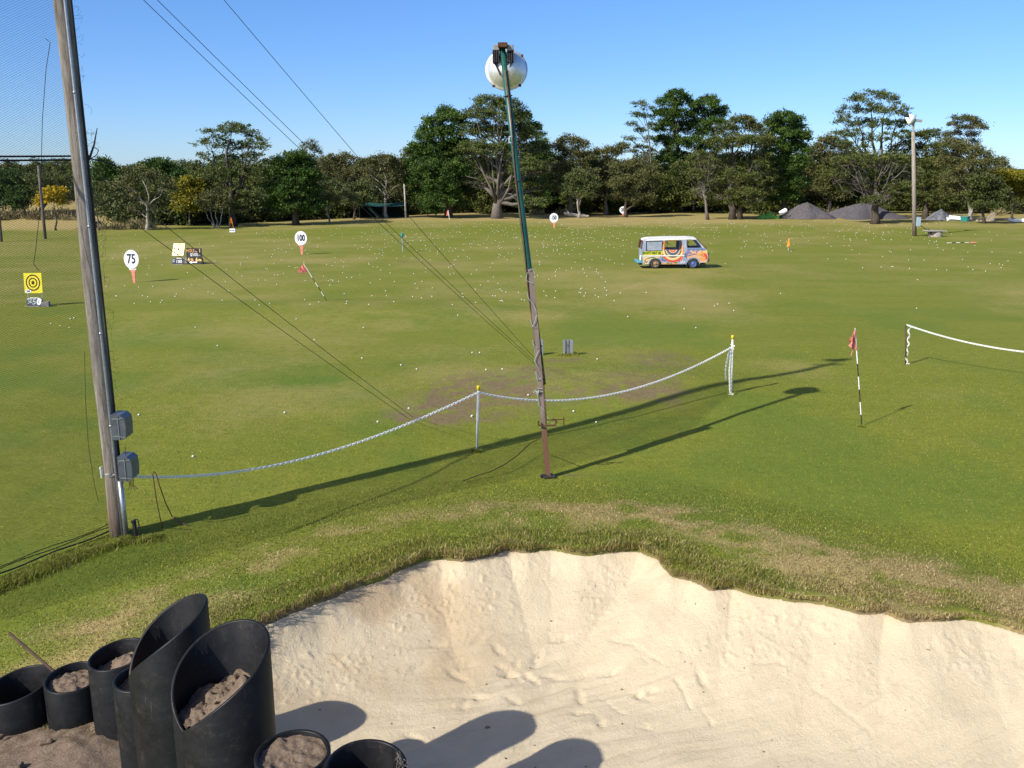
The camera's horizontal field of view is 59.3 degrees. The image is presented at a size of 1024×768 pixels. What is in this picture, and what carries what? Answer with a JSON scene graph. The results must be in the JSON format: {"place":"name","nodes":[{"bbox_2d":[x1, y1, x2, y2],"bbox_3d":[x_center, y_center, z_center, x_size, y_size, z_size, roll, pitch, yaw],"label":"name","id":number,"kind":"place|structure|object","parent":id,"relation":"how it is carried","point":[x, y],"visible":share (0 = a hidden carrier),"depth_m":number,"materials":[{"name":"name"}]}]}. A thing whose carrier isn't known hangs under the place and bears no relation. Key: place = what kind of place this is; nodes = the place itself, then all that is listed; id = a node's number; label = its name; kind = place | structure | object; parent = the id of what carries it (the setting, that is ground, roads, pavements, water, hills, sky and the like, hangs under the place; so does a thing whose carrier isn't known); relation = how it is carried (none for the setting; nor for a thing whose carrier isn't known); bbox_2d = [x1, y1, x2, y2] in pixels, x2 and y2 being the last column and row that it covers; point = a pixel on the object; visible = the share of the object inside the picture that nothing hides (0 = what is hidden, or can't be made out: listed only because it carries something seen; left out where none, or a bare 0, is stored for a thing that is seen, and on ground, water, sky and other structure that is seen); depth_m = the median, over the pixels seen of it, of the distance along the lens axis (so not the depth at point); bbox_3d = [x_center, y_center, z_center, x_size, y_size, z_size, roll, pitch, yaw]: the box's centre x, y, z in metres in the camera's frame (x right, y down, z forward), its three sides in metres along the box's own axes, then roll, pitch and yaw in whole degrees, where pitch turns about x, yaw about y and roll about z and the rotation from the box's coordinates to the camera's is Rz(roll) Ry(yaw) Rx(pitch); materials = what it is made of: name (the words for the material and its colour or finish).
{"place":"outdoors","nodes":[
{"label":"outdoors","id":0,"kind":"place"},
{"bbox_2d":[0,351,908,594],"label":"long grass","id":1,"kind":"structure","parent":0,"point":[18,578],"depth_m":13.92,"materials":[{"name":"plant"}]},
{"bbox_2d":[0,200,1023,676],"bbox_3d":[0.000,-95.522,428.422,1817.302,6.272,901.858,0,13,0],"label":"grass field","id":2,"kind":"structure","parent":0,"point":[828,286],"depth_m":24.84,"materials":[{"name":"plant"}]},
{"bbox_2d":[0,167,38,210],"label":"pine tree","id":3,"kind":"object","parent":2,"relation":"on","point":[11,196],"visible":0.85,"depth_m":108.95,"materials":[{"name":"green plant"}]},
{"bbox_2d":[0,664,50,735],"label":"pipe planter","id":4,"kind":"object","parent":2,"relation":"on","point":[22,705],"visible":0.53,"depth_m":9.14,"materials":[{"name":"plastic"}]},
{"bbox_2d":[8,632,53,671],"bbox_3d":[-5.035,2.807,9.425,0.688,0.286,0.026,7,15,27],"label":"rod","id":5,"kind":"object","parent":4,"relation":"on","point":[30,651],"visible":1,"depth_m":9.41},
{"bbox_2d":[23,273,42,306],"bbox_3d":[-21.492,-4.263,40.540,0.765,1.482,0.900,0,13,0],"label":"target board","id":6,"kind":"object","parent":2,"relation":"on","point":[30,282],"visible":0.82,"depth_m":40.37,"materials":[{"name":"yellow paint"}]},
{"bbox_2d":[26,298,42,306],"bbox_3d":[-21.461,-3.682,40.478,0.712,0.412,0.173,0,13,0],"label":"prize sign","id":7,"kind":"object","parent":2,"relation":"on","point":[36,301],"visible":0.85,"depth_m":40.44,"materials":[{"name":"white paint"}]},
{"bbox_2d":[37,166,46,238],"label":"timber pole","id":8,"kind":"object","parent":2,"relation":"on","point":[42,210],"visible":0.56,"depth_m":83.73,"materials":[{"name":"grey wood"}]},
{"bbox_2d":[14,169,74,210],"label":"pine tree","id":9,"kind":"object","parent":2,"relation":"on","point":[56,179],"visible":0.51,"depth_m":108.73,"materials":[{"name":"green plant"}]},
{"bbox_2d":[29,185,70,230],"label":"wattle tree","id":10,"kind":"object","parent":2,"relation":"on","point":[55,195],"visible":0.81,"depth_m":97.52,"materials":[{"name":"yellow plant"}]},
{"bbox_2d":[0,721,120,767],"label":"soil heap","id":11,"kind":"object","parent":2,"relation":"on","point":[101,751],"visible":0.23,"depth_m":8.61,"materials":[{"name":"soil"}]},
{"bbox_2d":[0,734,52,767],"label":"clods","id":12,"kind":"object","parent":11,"relation":"on","point":[16,764],"visible":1,"depth_m":8.42,"materials":[{"name":"soil"}]},
{"bbox_2d":[43,661,93,730],"bbox_3d":[-4.462,3.425,9.254,0.550,0.959,0.550,0,13,0],"label":"pipe planter","id":13,"kind":"object","parent":2,"relation":"on","point":[67,696],"visible":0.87,"depth_m":9.00,"materials":[{"name":"plastic"}]},
{"bbox_2d":[53,0,138,537],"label":"utility pole","id":14,"kind":"object","parent":2,"relation":"on","point":[115,426],"visible":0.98,"depth_m":13.95,"materials":[{"name":"grey wood"}]},
{"bbox_2d":[0,0,133,573],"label":"safety net","id":15,"kind":"object","parent":14,"relation":"hanging from","point":[38,223],"visible":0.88,"depth_m":13.50,"materials":[{"name":"fabric"}]},
{"bbox_2d":[93,193,408,418],"bbox_3d":[-4.558,-1.106,17.889,0.010,5.665,8.245,7,15,29],"label":"guy wire","id":16,"kind":"object","parent":14,"relation":"attached to","point":[237,298],"visible":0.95,"depth_m":16.62,"materials":[{"name":"metal"}]},
{"bbox_2d":[90,166,412,416],"bbox_3d":[-4.473,-1.289,17.919,0.010,6.008,8.373,7,15,28],"label":"guy wire","id":17,"kind":"object","parent":14,"relation":"attached to","point":[235,281],"visible":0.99,"depth_m":16.45,"materials":[{"name":"metal"}]},
{"bbox_2d":[105,392,478,478],"bbox_3d":[-3.636,1.037,16.856,7.550,0.694,0.045,-10,17,-38],"label":"chain","id":18,"kind":"object","parent":14,"relation":"hanging from","point":[333,450],"visible":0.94,"depth_m":16.70,"materials":[{"name":"white plastic"}]},
{"bbox_2d":[75,154,124,207],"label":"pine tree","id":19,"kind":"object","parent":2,"relation":"on","point":[106,171],"visible":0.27,"depth_m":116.60,"materials":[{"name":"green plant"}]},
{"bbox_2d":[92,176,113,230],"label":"gum tree","id":20,"kind":"object","parent":2,"relation":"on","point":[94,182],"visible":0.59,"depth_m":96.91,"materials":[{"name":"green plant"}]},
{"bbox_2d":[87,637,139,740],"bbox_3d":[-3.869,3.522,9.051,0.570,1.860,0.570,0,13,0],"label":"pipe planter","id":21,"kind":"object","parent":2,"relation":"on","point":[107,663],"visible":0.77,"depth_m":8.73,"materials":[{"name":"plastic"}]},
{"bbox_2d":[112,667,137,767],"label":"pipe planter","id":22,"kind":"object","parent":2,"relation":"on","point":[124,718],"visible":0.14,"depth_m":7.93,"materials":[{"name":"plastic"}]},
{"bbox_2d":[124,250,138,282],"bbox_3d":[-21.079,-6.524,49.930,0.815,1.822,0.097,0,13,0],"label":"distance sign","id":23,"kind":"object","parent":2,"relation":"on","point":[131,259],"visible":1,"depth_m":49.84,"materials":[{"name":"white paint"}]},
{"bbox_2d":[131,519,139,535],"bbox_3d":[-6.206,2.363,14.844,0.146,0.313,0.086,0,13,0],"label":"tap post","id":24,"kind":"object","parent":2,"relation":"on","point":[134,526],"visible":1,"depth_m":14.82,"materials":[{"name":"black metal"}]},
{"bbox_2d":[108,162,178,229],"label":"gum tree","id":25,"kind":"object","parent":2,"relation":"on","point":[129,180],"visible":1,"depth_m":97.34,"materials":[{"name":"green plant"}]},
{"bbox_2d":[128,155,192,204],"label":"pine tree","id":26,"kind":"object","parent":2,"relation":"on","point":[167,166],"visible":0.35,"depth_m":117.98,"materials":[{"name":"green plant"}]},
{"bbox_2d":[129,593,209,767],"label":"pipe planter","id":27,"kind":"object","parent":2,"relation":"on","point":[173,633],"visible":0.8,"depth_m":7.60,"materials":[{"name":"plastic"}]},
{"bbox_2d":[152,471,188,527],"bbox_3d":[-5.712,1.871,15.133,0.436,1.153,0.885,0,13,0],"label":"cable loop","id":28,"kind":"object","parent":2,"relation":"on","point":[164,500],"visible":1,"depth_m":14.73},
{"bbox_2d":[172,258,183,263],"bbox_3d":[-22.415,-8.234,60.340,0.778,0.435,0.169,0,13,0],"label":"prize sign","id":29,"kind":"object","parent":2,"relation":"on","point":[177,260],"visible":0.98,"depth_m":60.31,"materials":[{"name":"white paint"}]},
{"bbox_2d":[172,243,184,264],"bbox_3d":[-22.329,-8.732,60.422,0.864,1.372,0.900,0,13,0],"label":"target board","id":30,"kind":"object","parent":2,"relation":"on","point":[178,249],"visible":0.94,"depth_m":60.25,"materials":[{"name":"metal"}]},
{"bbox_2d":[167,171,212,225],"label":"wattle bush","id":31,"kind":"object","parent":2,"relation":"on","point":[186,195],"visible":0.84,"depth_m":104.76,"materials":[{"name":"yellow plant"}]},
{"bbox_2d":[186,248,203,263],"bbox_3d":[-21.282,-8.606,60.503,1.034,1.090,0.555,0,13,0],"label":"notice board","id":32,"kind":"object","parent":2,"relation":"on","point":[193,256],"visible":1,"depth_m":60.27,"materials":[{"name":"black metal"}]},
{"bbox_2d":[192,186,235,227],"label":"gum tree","id":33,"kind":"object","parent":2,"relation":"on","point":[205,201],"visible":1,"depth_m":102.82,"materials":[{"name":"green plant"}]},
{"bbox_2d":[171,619,275,767],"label":"pipe planter","id":34,"kind":"object","parent":2,"relation":"on","point":[222,703],"visible":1,"depth_m":7.03,"materials":[{"name":"plastic"}]},
{"bbox_2d":[187,120,271,226],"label":"tall tree","id":35,"kind":"object","parent":2,"relation":"on","point":[242,190],"visible":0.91,"depth_m":104.91,"materials":[{"name":"green plant"}]},
{"bbox_2d":[254,729,330,767],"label":"pipe planter","id":36,"kind":"object","parent":2,"relation":"on","point":[300,748],"visible":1,"depth_m":6.67,"materials":[{"name":"plastic"}]},
{"bbox_2d":[259,148,333,224],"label":"pine tree","id":37,"kind":"object","parent":2,"relation":"on","point":[283,191],"visible":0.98,"depth_m":106.56,"materials":[{"name":"green plant"}]},
{"bbox_2d":[295,231,306,254],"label":"distance sign","id":38,"kind":"object","parent":2,"relation":"on","point":[300,238],"visible":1,"depth_m":67.41,"materials":[{"name":"white paint"}]},
{"bbox_2d":[298,138,323,161],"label":"gum tree","id":39,"kind":"object","parent":2,"relation":"on","point":[316,147],"visible":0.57,"depth_m":144.80,"materials":[{"name":"green plant"}]},
{"bbox_2d":[298,264,326,300],"bbox_3d":[-9.089,-4.627,40.981,1.236,1.712,0.190,-3,13,-11],"label":"flagstick","id":40,"kind":"object","parent":2,"relation":"on","point":[302,269],"visible":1,"depth_m":40.81},
{"bbox_2d":[318,176,359,221],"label":"tree","id":41,"kind":"object","parent":2,"relation":"on","point":[341,193],"visible":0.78,"depth_m":113.73,"materials":[{"name":"green plant"}]},
{"bbox_2d":[311,149,367,191],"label":"gum tree","id":42,"kind":"object","parent":2,"relation":"on","point":[338,163],"visible":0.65,"depth_m":127.86,"materials":[{"name":"green plant"}]},
{"bbox_2d":[144,0,534,363],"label":"guy wire","id":43,"kind":"object","parent":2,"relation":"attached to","point":[315,163],"visible":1,"depth_m":18.27,"materials":[{"name":"metal"}]},
{"bbox_2d":[157,0,532,359],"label":"guy wire","id":44,"kind":"object","parent":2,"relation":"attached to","point":[325,164],"visible":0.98,"depth_m":18.60,"materials":[{"name":"metal"}]},
{"bbox_2d":[335,178,380,219],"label":"tree","id":45,"kind":"object","parent":2,"relation":"on","point":[358,187],"visible":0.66,"depth_m":120.38,"materials":[{"name":"green plant"}]},
{"bbox_2d":[324,739,407,767],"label":"pipe planter","id":46,"kind":"object","parent":2,"relation":"on","point":[369,753],"visible":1,"depth_m":6.44,"materials":[{"name":"plastic"}]},
{"bbox_2d":[224,0,531,354],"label":"guy wire","id":47,"kind":"object","parent":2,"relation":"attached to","point":[363,163],"visible":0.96,"depth_m":19.46,"materials":[{"name":"metal"}]},
{"bbox_2d":[355,150,408,217],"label":"gum tree","id":48,"kind":"object","parent":2,"relation":"on","point":[390,161],"visible":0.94,"depth_m":122.66,"materials":[{"name":"green plant"}]},
{"bbox_2d":[359,202,408,217],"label":"net shelter","id":49,"kind":"object","parent":2,"relation":"on","point":[395,210],"visible":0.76,"depth_m":127.75,"materials":[{"name":"green fabric"}]},
{"bbox_2d":[403,184,406,218],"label":"timber pole","id":50,"kind":"object","parent":2,"relation":"on","point":[405,201],"visible":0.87,"depth_m":122.32,"materials":[{"name":"grey wood"}]},
{"bbox_2d":[400,102,476,217],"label":"pine tree","id":51,"kind":"object","parent":2,"relation":"on","point":[443,167],"visible":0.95,"depth_m":121.92,"materials":[{"name":"green plant"}]},
{"bbox_2d":[476,385,479,448],"bbox_3d":[-0.730,0.796,19.270,0.110,1.572,0.075,0,13,0],"label":"chain post","id":52,"kind":"object","parent":2,"relation":"on","point":[477,420],"visible":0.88,"depth_m":19.24,"materials":[{"name":"metal"}]},
{"bbox_2d":[479,347,730,401],"bbox_3d":[2.532,-0.095,21.506,8.120,0.685,0.045,-9,16,-36],"label":"chain","id":53,"kind":"object","parent":52,"relation":"hanging from","point":[685,370],"visible":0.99,"depth_m":21.39,"materials":[{"name":"white plastic"}]},
{"bbox_2d":[463,438,539,480],"bbox_3d":[0.125,1.368,17.888,1.044,0.808,2.200,10,16,37],"label":"rope","id":54,"kind":"object","parent":2,"relation":"on","point":[502,465],"visible":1,"depth_m":17.88,"materials":[{"name":"fabric"}]},
{"bbox_2d":[453,93,553,218],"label":"pine tree","id":55,"kind":"object","parent":2,"relation":"on","point":[499,163],"visible":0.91,"depth_m":121.42,"materials":[{"name":"plant"}]},
{"bbox_2d":[0,477,1023,675],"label":"bank grass","id":56,"kind":"structure","parent":2,"relation":"on","point":[542,529],"depth_m":13.77,"materials":[{"name":"plant"}]},
{"bbox_2d":[0,146,1023,214],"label":"wood","id":57,"kind":"object","parent":2,"relation":"on","point":[670,202],"visible":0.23,"depth_m":138.37,"materials":[{"name":"green plant"}]},
{"bbox_2d":[0,205,1023,229],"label":"dry scrub","id":58,"kind":"object","parent":2,"relation":"on","point":[557,211],"visible":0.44,"depth_m":107.92,"materials":[{"name":"plant"}]},
{"bbox_2d":[485,42,563,478],"bbox_3d":[0.268,-2.045,17.070,1.569,8.319,0.598,2,13,9],"label":"light mast","id":59,"kind":"object","parent":2,"relation":"on","point":[506,69],"visible":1,"depth_m":16.55,"materials":[{"name":"metal"}]},
{"bbox_2d":[30,173,1023,225],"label":"undergrowth","id":60,"kind":"object","parent":2,"relation":"on","point":[163,213],"visible":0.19,"depth_m":115.47,"materials":[{"name":"green plant"}]},
{"bbox_2d":[510,113,561,212],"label":"pine tree","id":61,"kind":"object","parent":2,"relation":"on","point":[546,194],"visible":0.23,"depth_m":135.34,"materials":[{"name":"green plant"}]},
{"bbox_2d":[550,213,557,227],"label":"distance sign","id":62,"kind":"object","parent":2,"relation":"on","point":[553,218],"visible":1,"depth_m":102.65,"materials":[{"name":"white paint"}]},
{"bbox_2d":[101,222,1020,253],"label":"golf balls","id":63,"kind":"object","parent":2,"relation":"on","point":[586,239],"visible":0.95,"depth_m":88.54},
{"bbox_2d":[563,339,573,355],"bbox_3d":[1.867,-1.191,29.884,0.355,0.594,0.078,0,13,0],"label":"steel stub","id":64,"kind":"object","parent":2,"relation":"on","point":[568,346],"visible":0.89,"depth_m":29.87,"materials":[{"name":"black metal"}]},
{"bbox_2d":[548,132,603,212],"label":"gum tree","id":65,"kind":"object","parent":2,"relation":"on","point":[562,167],"visible":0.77,"depth_m":128.96,"materials":[{"name":"green plant"}]},
{"bbox_2d":[564,209,588,216],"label":"fallen log","id":66,"kind":"object","parent":2,"relation":"on","point":[567,213],"visible":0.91,"depth_m":125.68,"materials":[{"name":"grey wood"}]},
{"bbox_2d":[556,167,603,217],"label":"gum tree","id":67,"kind":"object","parent":2,"relation":"on","point":[578,178],"visible":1,"depth_m":122.69,"materials":[{"name":"green plant"}]},
{"bbox_2d":[588,141,633,215],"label":"gum tree","id":68,"kind":"object","parent":2,"relation":"on","point":[606,151],"visible":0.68,"depth_m":131.67,"materials":[{"name":"green plant"}]},
{"bbox_2d":[602,156,662,216],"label":"gum tree","id":69,"kind":"object","parent":2,"relation":"on","point":[635,189],"visible":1,"depth_m":124.44,"materials":[{"name":"green plant"}]},
{"bbox_2d":[260,545,1014,627],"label":"hanging roots","id":70,"kind":"object","parent":2,"relation":"hanging from","point":[661,576],"visible":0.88,"depth_m":11.72,"materials":[{"name":"brown plant"}]},
{"bbox_2d":[620,99,661,212],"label":"pine tree","id":71,"kind":"object","parent":2,"relation":"on","point":[641,130],"visible":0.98,"depth_m":138.65,"materials":[{"name":"green plant"}]},
{"bbox_2d":[634,236,709,267],"bbox_3d":[10.202,-8.437,57.443,4.545,1.985,1.816,0,13,0],"label":"van","id":72,"kind":"object","parent":2,"relation":"on","point":[681,253],"visible":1,"depth_m":56.73,"materials":[{"name":"metal"}]},
{"bbox_2d":[649,87,698,211],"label":"pine tree","id":73,"kind":"object","parent":2,"relation":"on","point":[674,98],"visible":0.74,"depth_m":141.50,"materials":[{"name":"green plant"}]},
{"bbox_2d":[683,148,723,219],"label":"pine tree","id":74,"kind":"object","parent":2,"relation":"on","point":[707,181],"visible":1,"depth_m":118.42,"materials":[{"name":"green plant"}]},
{"bbox_2d":[683,93,731,211],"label":"pine tree","id":75,"kind":"object","parent":2,"relation":"on","point":[711,113],"visible":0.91,"depth_m":141.67,"materials":[{"name":"green plant"}]},
{"bbox_2d":[725,335,734,394],"bbox_3d":[5.799,-0.457,23.892,0.286,1.683,0.170,0,13,0],"label":"chain post","id":76,"kind":"object","parent":2,"relation":"on","point":[731,356],"visible":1,"depth_m":23.87,"materials":[{"name":"white plastic"}]},
{"bbox_2d":[695,112,779,219],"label":"cypress tree","id":77,"kind":"object","parent":2,"relation":"on","point":[732,175],"visible":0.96,"depth_m":118.23,"materials":[{"name":"green plant"}]},
{"bbox_2d":[758,211,778,218],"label":"plastic sheet","id":78,"kind":"object","parent":2,"relation":"on","point":[768,215],"visible":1,"depth_m":121.07,"materials":[{"name":"plastic"}]},
{"bbox_2d":[754,106,817,210],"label":"pine tree","id":79,"kind":"object","parent":2,"relation":"on","point":[791,129],"visible":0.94,"depth_m":120.75,"materials":[{"name":"green plant"}]},
{"bbox_2d":[779,202,836,218],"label":"gravel heap","id":80,"kind":"object","parent":2,"relation":"on","point":[806,210],"visible":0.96,"depth_m":120.78,"materials":[{"name":"gravel"}]},
{"bbox_2d":[799,133,860,211],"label":"tree","id":81,"kind":"object","parent":2,"relation":"on","point":[820,148],"visible":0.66,"depth_m":135.05,"materials":[{"name":"green plant"}]},
{"bbox_2d":[848,328,861,424],"bbox_3d":[8.061,-0.130,21.112,0.536,2.386,0.105,-3,13,-13],"label":"flagstick","id":82,"kind":"object","parent":2,"relation":"on","point":[853,343],"visible":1,"depth_m":20.95},
{"bbox_2d":[828,203,909,219],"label":"gravel heap","id":83,"kind":"object","parent":2,"relation":"on","point":[858,211],"visible":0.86,"depth_m":121.54,"materials":[{"name":"gravel"}]},
{"bbox_2d":[817,149,928,223],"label":"cypress tree","id":84,"kind":"object","parent":2,"relation":"on","point":[894,175],"visible":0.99,"depth_m":108.65,"materials":[{"name":"green plant"}]},
{"bbox_2d":[828,88,917,219],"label":"pine tree","id":85,"kind":"object","parent":2,"relation":"on","point":[883,94],"visible":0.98,"depth_m":116.75,"materials":[{"name":"green plant"}]},
{"bbox_2d":[905,324,910,363],"bbox_3d":[12.434,-1.197,28.315,0.258,1.392,0.138,0,13,0],"label":"chain post","id":86,"kind":"object","parent":2,"relation":"on","point":[906,361],"visible":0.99,"depth_m":28.31,"materials":[{"name":"white plastic"}]},
{"bbox_2d":[906,324,1023,351],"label":"chain","id":87,"kind":"object","parent":86,"relation":"hanging from","point":[965,341],"visible":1,"depth_m":27.06,"materials":[{"name":"white plastic"}]},
{"bbox_2d":[905,114,926,235],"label":"light pole","id":88,"kind":"object","parent":2,"relation":"on","point":[916,220],"visible":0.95,"depth_m":88.00,"materials":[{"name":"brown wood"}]},
{"bbox_2d":[898,127,956,218],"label":"tree","id":89,"kind":"object","parent":2,"relation":"on","point":[926,195],"visible":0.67,"depth_m":119.83,"materials":[{"name":"green plant"}]},
{"bbox_2d":[922,228,946,236],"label":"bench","id":90,"kind":"object","parent":2,"relation":"on","point":[934,233],"visible":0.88,"depth_m":88.14,"materials":[{"name":"concrete"}]},
{"bbox_2d":[924,209,948,219],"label":"rubble heap","id":91,"kind":"object","parent":2,"relation":"on","point":[940,214],"visible":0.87,"depth_m":119.44,"materials":[{"name":"stone"}]},
{"bbox_2d":[946,215,960,220],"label":"board pile","id":92,"kind":"object","parent":2,"relation":"on","point":[952,218],"visible":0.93,"depth_m":115.95,"materials":[{"name":"white paint"}]},
{"bbox_2d":[931,113,994,214],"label":"gum tree","id":93,"kind":"object","parent":2,"relation":"on","point":[973,122],"visible":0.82,"depth_m":133.24,"materials":[{"name":"green plant"}]},
{"bbox_2d":[930,136,1010,220],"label":"gum tree","id":94,"kind":"object","parent":2,"relation":"on","point":[956,163],"visible":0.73,"depth_m":113.99,"materials":[{"name":"green plant"}]},
{"bbox_2d":[976,212,994,220],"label":"stone slab","id":95,"kind":"structure","parent":2,"relation":"on","point":[991,217],"depth_m":116.05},
{"bbox_2d":[964,170,1012,223],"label":"tree","id":96,"kind":"object","parent":2,"relation":"on","point":[988,191],"visible":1,"depth_m":108.88,"materials":[{"name":"green plant"}]},
{"bbox_2d":[984,156,1017,172],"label":"tree","id":97,"kind":"object","parent":2,"relation":"on","point":[1005,164],"visible":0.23,"depth_m":145.28,"materials":[{"name":"green plant"}]},
{"bbox_2d":[984,164,1023,217],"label":"wattle bush","id":98,"kind":"object","parent":2,"relation":"on","point":[1014,179],"visible":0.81,"depth_m":116.56,"materials":[{"name":"green plant"}]},
{"bbox_2d":[0,0,1023,168],"label":"sky","id":99,"kind":"structure","parent":0,"point":[372,69],"materials":[{"name":"blue"}]},
{"bbox_2d":[28,526,1023,763],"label":"fringe grass","id":100,"kind":"structure","parent":0,"point":[425,548],"depth_m":12.60,"materials":[{"name":"plant"}]},
{"bbox_2d":[265,550,1023,767],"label":"bunker sand","id":101,"kind":"structure","parent":0,"point":[956,691],"depth_m":11.17,"materials":[{"name":"sand"}]},
{"bbox_2d":[319,603,942,767],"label":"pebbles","id":102,"kind":"object","parent":101,"relation":"on","point":[486,727],"visible":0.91,"depth_m":10.82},
{"bbox_2d":[1004,218,1023,221],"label":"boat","id":103,"kind":"object","parent":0,"point":[1015,220],"visible":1,"depth_m":114.83,"materials":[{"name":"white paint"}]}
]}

